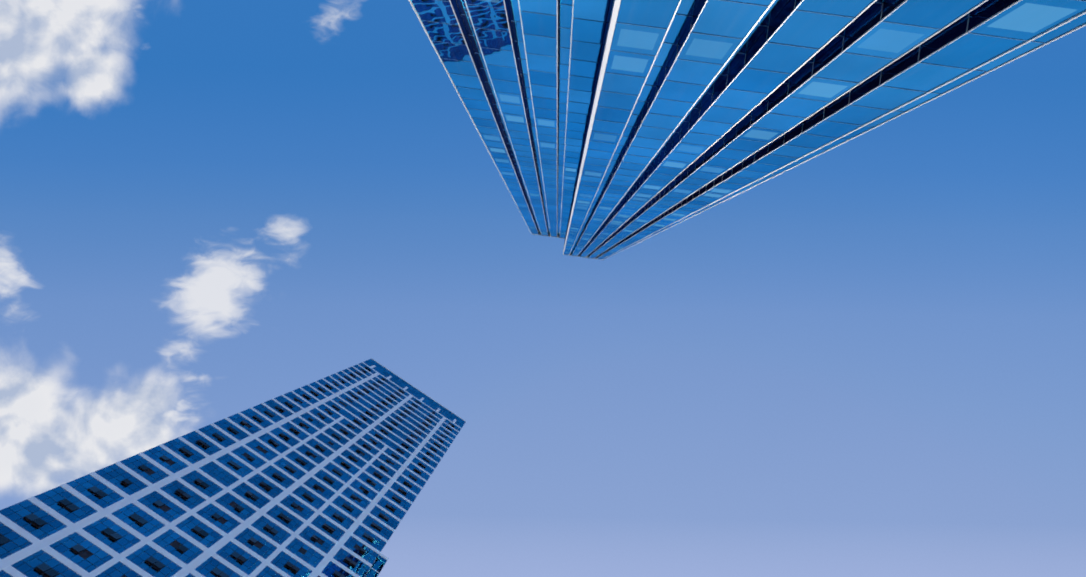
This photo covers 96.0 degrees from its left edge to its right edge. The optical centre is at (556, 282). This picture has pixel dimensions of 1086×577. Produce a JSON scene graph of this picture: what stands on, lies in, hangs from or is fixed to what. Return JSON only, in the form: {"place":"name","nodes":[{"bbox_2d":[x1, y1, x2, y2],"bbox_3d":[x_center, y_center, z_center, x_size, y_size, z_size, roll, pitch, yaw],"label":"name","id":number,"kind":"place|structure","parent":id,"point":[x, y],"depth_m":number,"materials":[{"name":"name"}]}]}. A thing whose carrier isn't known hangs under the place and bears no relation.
{"place":"outdoors","nodes":[
{"label":"outdoors","id":0,"kind":"place"},
{"bbox_2d":[0,358,465,576],"bbox_3d":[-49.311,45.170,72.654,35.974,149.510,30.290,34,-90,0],"label":"tower","id":1,"kind":"structure","parent":0,"point":[329,476],"depth_m":70.94,"materials":[{"name":"blue glass"}]},
{"bbox_2d":[0,0,1085,576],"label":"sky","id":2,"kind":"structure","parent":0,"point":[867,358],"materials":[{"name":"blue"}]},
{"bbox_2d":[409,0,1085,259],"bbox_3d":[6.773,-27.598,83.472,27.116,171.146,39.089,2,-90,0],"label":"tower","id":3,"kind":"structure","parent":0,"point":[605,129],"depth_m":24.86,"materials":[{"name":"blue glass"}]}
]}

